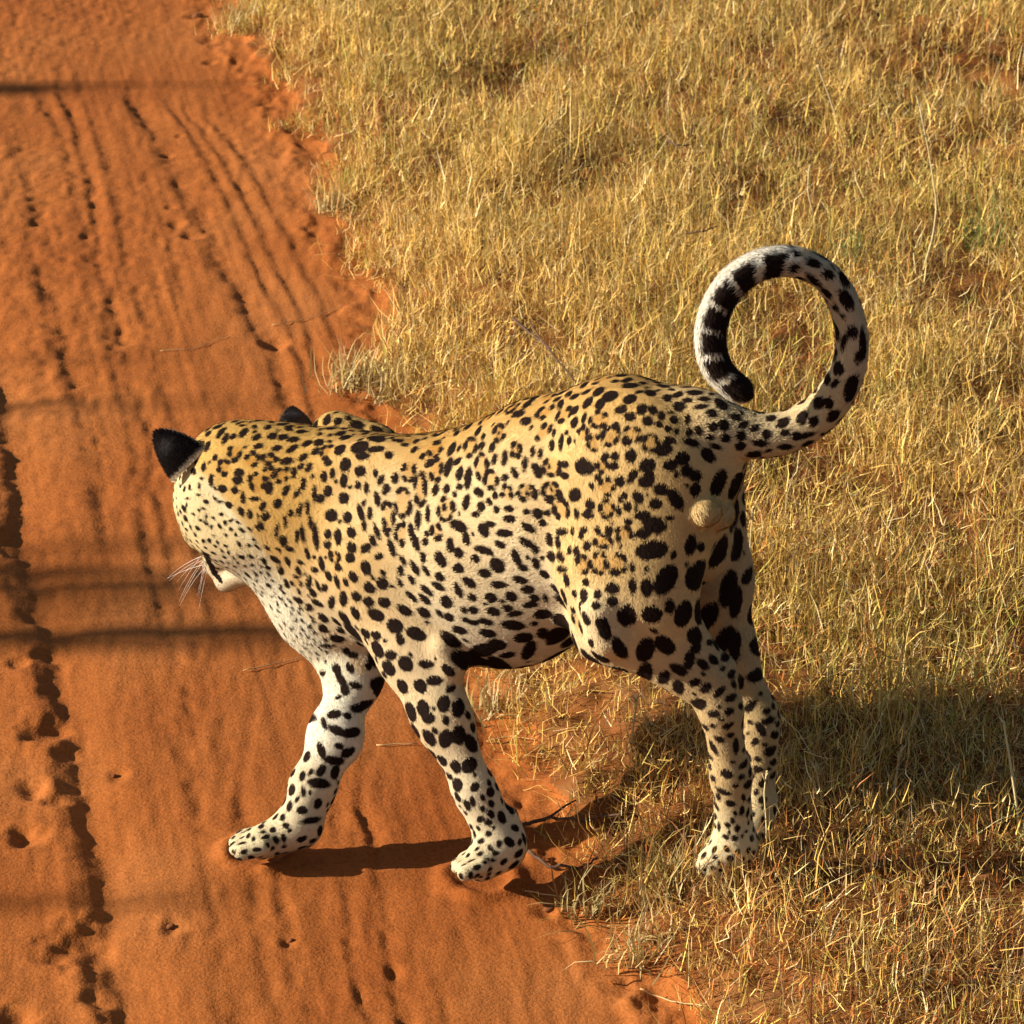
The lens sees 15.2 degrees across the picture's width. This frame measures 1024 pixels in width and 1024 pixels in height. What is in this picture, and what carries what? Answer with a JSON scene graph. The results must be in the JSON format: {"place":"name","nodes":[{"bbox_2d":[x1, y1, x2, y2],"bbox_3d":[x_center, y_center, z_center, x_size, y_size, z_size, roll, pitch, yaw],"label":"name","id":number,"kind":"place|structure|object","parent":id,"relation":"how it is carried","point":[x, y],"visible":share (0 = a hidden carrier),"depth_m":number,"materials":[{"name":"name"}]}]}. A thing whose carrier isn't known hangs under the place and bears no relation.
{"place":"outdoors","nodes":[
{"label":"outdoors","id":0,"kind":"place"},
{"bbox_2d":[0,0,706,1023],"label":"dirt road","id":1,"kind":"structure","parent":0,"point":[154,184],"depth_m":5.89,"materials":[{"name":"orange soil"}]},
{"bbox_2d":[166,923,174,929],"bbox_3d":[-0.459,0.556,5.150,0.014,0.008,0.010,0,24,0],"label":"dirt clod","id":2,"kind":"object","parent":1,"relation":"on","point":[170,926],"visible":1,"depth_m":5.15,"materials":[{"name":"brown soil"}]},
{"bbox_2d":[160,335,226,350],"bbox_3d":[-0.580,-0.308,7.067,0.141,0.004,0.025,-15,28,-30],"label":"straw","id":3,"kind":"object","parent":1,"relation":"on","point":[192,348],"visible":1,"depth_m":7.05,"materials":[{"name":"brown plant"}]},
{"bbox_2d":[192,13,203,18],"bbox_3d":[-0.737,-1.164,9.008,0.030,0.014,0.021,0,24,0],"label":"dirt clod","id":4,"kind":"object","parent":1,"relation":"on","point":[194,16],"visible":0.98,"depth_m":9.00,"materials":[{"name":"brown soil"}]},
{"bbox_2d":[243,656,303,670],"bbox_3d":[-0.349,0.228,5.871,0.139,0.006,0.004,-14,28,-29],"label":"straw","id":5,"kind":"object","parent":1,"relation":"on","point":[271,664],"visible":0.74,"depth_m":5.86,"materials":[{"name":"brown plant"}]},
{"bbox_2d":[273,306,341,324],"bbox_3d":[-0.382,-0.367,7.206,0.161,0.006,0.012,-18,30,-35],"label":"straw","id":6,"kind":"object","parent":1,"relation":"on","point":[305,318],"visible":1,"depth_m":7.20,"materials":[{"name":"brown plant"}]},
{"bbox_2d":[304,165,366,218],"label":"grass tuft","id":7,"kind":"object","parent":1,"relation":"on","point":[335,199],"visible":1,"depth_m":7.73,"materials":[{"name":"beige plant"}]},
{"bbox_2d":[302,330,395,400],"bbox_3d":[-0.290,-0.274,6.863,0.173,0.118,0.196,7,25,16],"label":"grass tuft","id":8,"kind":"object","parent":1,"relation":"on","point":[344,376],"visible":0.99,"depth_m":6.87,"materials":[{"name":"beige plant"}]},
{"bbox_2d":[376,743,416,745],"bbox_3d":[-0.169,0.341,5.629,0.060,0.003,0.007,0,24,0],"label":"straw","id":9,"kind":"object","parent":1,"relation":"on","point":[393,744],"visible":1,"depth_m":5.63,"materials":[{"name":"brown plant"}]},
{"bbox_2d":[464,667,541,732],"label":"grass tuft","id":10,"kind":"object","parent":1,"relation":"on","point":[484,700],"visible":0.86,"depth_m":5.72,"materials":[{"name":"beige plant"}]},
{"bbox_2d":[486,736,532,741],"bbox_3d":[-0.001,0.332,5.635,0.072,0.010,0.017,4,24,8],"label":"straw","id":11,"kind":"object","parent":1,"relation":"on","point":[504,737],"visible":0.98,"depth_m":5.64,"materials":[{"name":"yellow plant"}]},
{"bbox_2d":[151,244,869,881],"bbox_3d":[-0.024,0.027,5.162,1.005,0.935,0.381,7,25,15],"label":"leopard","id":12,"kind":"object","parent":1,"relation":"on","point":[601,520],"visible":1,"depth_m":5.10,"materials":[{"name":"multicoloured fur"}]},
{"bbox_2d":[543,905,553,911],"bbox_3d":[0.050,0.538,5.202,0.013,0.008,0.016,18,30,35],"label":"dirt clod","id":13,"kind":"object","parent":1,"relation":"on","point":[548,908],"visible":1,"depth_m":5.20,"materials":[{"name":"brown soil"}]},
{"bbox_2d":[525,890,588,901],"bbox_3d":[0.064,0.523,5.221,0.098,0.006,0.008,9,25,19],"label":"straw","id":14,"kind":"object","parent":1,"relation":"on","point":[549,894],"visible":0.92,"depth_m":5.23,"materials":[{"name":"brown plant"}]},
{"bbox_2d":[527,850,598,869],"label":"twig","id":15,"kind":"object","parent":1,"relation":"on","point":[540,859],"visible":0.94,"depth_m":5.29,"materials":[{"name":"brown wood"}]},
{"bbox_2d":[522,799,630,832],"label":"twig","id":16,"kind":"object","parent":1,"relation":"on","point":[531,822],"visible":0.93,"depth_m":5.39,"materials":[{"name":"brown wood"}]},
{"bbox_2d":[529,856,631,938],"bbox_3d":[0.089,0.507,5.162,0.155,0.097,0.122,-5,24,-11],"label":"grass tuft","id":17,"kind":"object","parent":1,"relation":"on","point":[596,904],"visible":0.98,"depth_m":5.17,"materials":[{"name":"beige plant"}]},
{"bbox_2d":[565,885,682,984],"bbox_3d":[0.153,0.548,5.052,0.152,0.108,0.158,7,25,15],"label":"grass tuft","id":18,"kind":"object","parent":1,"relation":"on","point":[638,957],"visible":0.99,"depth_m":5.06,"materials":[{"name":"beige plant"}]},
{"bbox_2d":[640,988,706,1006],"bbox_3d":[0.211,0.628,4.957,0.105,0.023,0.014,17,29,33],"label":"straw","id":19,"kind":"object","parent":1,"relation":"on","point":[668,999],"visible":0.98,"depth_m":4.97,"materials":[{"name":"brown plant"}]},
{"bbox_2d":[192,0,1023,1023],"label":"ground","id":20,"kind":"structure","parent":0,"point":[423,422],"depth_m":6.69,"materials":[{"name":"beige plant"}]},
{"bbox_2d":[213,0,266,34],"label":"grass tuft","id":21,"kind":"object","parent":20,"relation":"on","point":[236,11],"visible":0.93,"depth_m":8.89,"materials":[{"name":"beige plant"}]},
{"bbox_2d":[353,346,449,408],"bbox_3d":[-0.195,-0.257,6.839,0.187,0.105,0.197,0,24,0],"label":"grass tuft","id":22,"kind":"object","parent":20,"relation":"on","point":[388,387],"visible":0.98,"depth_m":6.82,"materials":[{"name":"beige plant"}]},
{"bbox_2d":[511,317,574,380],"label":"twig","id":23,"kind":"object","parent":20,"relation":"on","point":[539,339],"visible":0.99,"depth_m":6.73,"materials":[{"name":"brown"}]},
{"bbox_2d":[629,695,642,751],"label":"grass stalk","id":24,"kind":"object","parent":20,"relation":"on","point":[636,700],"depth_m":5.50,"materials":[{"name":"beige plant"}]},
{"bbox_2d":[586,807,711,926],"bbox_3d":[0.193,0.470,5.146,0.194,0.154,0.230,0,24,0],"label":"grass tuft","id":25,"kind":"object","parent":20,"relation":"on","point":[660,871],"visible":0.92,"depth_m":5.16,"materials":[{"name":"beige plant"}]},
{"bbox_2d":[666,139,689,150],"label":"twig","id":26,"kind":"object","parent":20,"relation":"on","point":[678,145],"visible":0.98,"depth_m":7.70,"materials":[{"name":"brown wood"}]},
{"bbox_2d":[685,225,718,234],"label":"twig","id":27,"kind":"object","parent":20,"relation":"on","point":[700,231],"visible":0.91,"depth_m":7.21,"materials":[{"name":"brown"}]},
{"bbox_2d":[659,832,812,911],"bbox_3d":[0.293,0.463,5.154,0.202,0.115,0.164,-12,27,-26],"label":"grass tuft","id":28,"kind":"object","parent":20,"relation":"on","point":[698,883],"visible":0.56,"depth_m":5.13,"materials":[{"name":"beige plant"}]},
{"bbox_2d":[670,810,814,923],"bbox_3d":[0.295,0.469,5.125,0.160,0.106,0.200,-9,25,-19],"label":"grass tuft","id":29,"kind":"object","parent":20,"relation":"on","point":[728,887],"visible":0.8,"depth_m":5.10,"materials":[{"name":"beige plant"}]},
{"bbox_2d":[746,507,754,612],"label":"grass stalk","id":30,"kind":"object","parent":20,"relation":"on","point":[751,518],"depth_m":5.83,"materials":[{"name":"beige plant"}]},
{"bbox_2d":[762,770,768,848],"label":"grass stalk","id":31,"kind":"object","parent":20,"relation":"on","point":[765,777],"depth_m":5.17,"materials":[{"name":"beige plant"}]},
{"bbox_2d":[728,806,827,906],"bbox_3d":[0.342,0.458,5.129,0.162,0.108,0.178,-8,25,-16],"label":"grass tuft","id":32,"kind":"object","parent":20,"relation":"on","point":[768,858],"visible":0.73,"depth_m":5.13,"materials":[{"name":"beige plant"}]},
{"bbox_2d":[806,164,818,241],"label":"grass stalk","id":33,"kind":"object","parent":20,"relation":"on","point":[809,198],"depth_m":7.41,"materials":[{"name":"beige plant"}]},
{"bbox_2d":[809,759,826,825],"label":"grass stalk","id":34,"kind":"object","parent":20,"relation":"on","point":[817,771],"depth_m":5.28,"materials":[{"name":"beige plant"}]},
{"bbox_2d":[815,59,840,136],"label":"grass stalk","id":35,"kind":"object","parent":20,"relation":"on","point":[827,92],"depth_m":7.93,"materials":[{"name":"beige plant"}]},
{"bbox_2d":[812,203,893,275],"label":"grass tuft","id":36,"kind":"object","parent":20,"relation":"on","point":[847,246],"visible":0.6,"depth_m":7.25,"materials":[{"name":"beige plant"}]},
{"bbox_2d":[893,744,905,819],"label":"grass stalk","id":37,"kind":"object","parent":20,"relation":"on","point":[898,759],"depth_m":5.29,"materials":[{"name":"beige plant"}]},
{"bbox_2d":[916,96,936,285],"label":"grass stalk","id":38,"kind":"object","parent":20,"relation":"on","point":[931,164],"depth_m":7.14,"materials":[{"name":"beige plant"}]},
{"bbox_2d":[926,181,1023,256],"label":"grass tuft","id":39,"kind":"object","parent":20,"relation":"on","point":[978,230],"visible":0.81,"depth_m":7.36,"materials":[{"name":"beige plant"}]},
{"bbox_2d":[999,716,1020,832],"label":"grass stalk","id":40,"kind":"object","parent":20,"relation":"on","point":[1012,775],"depth_m":5.23,"materials":[{"name":"beige plant"}]}
]}

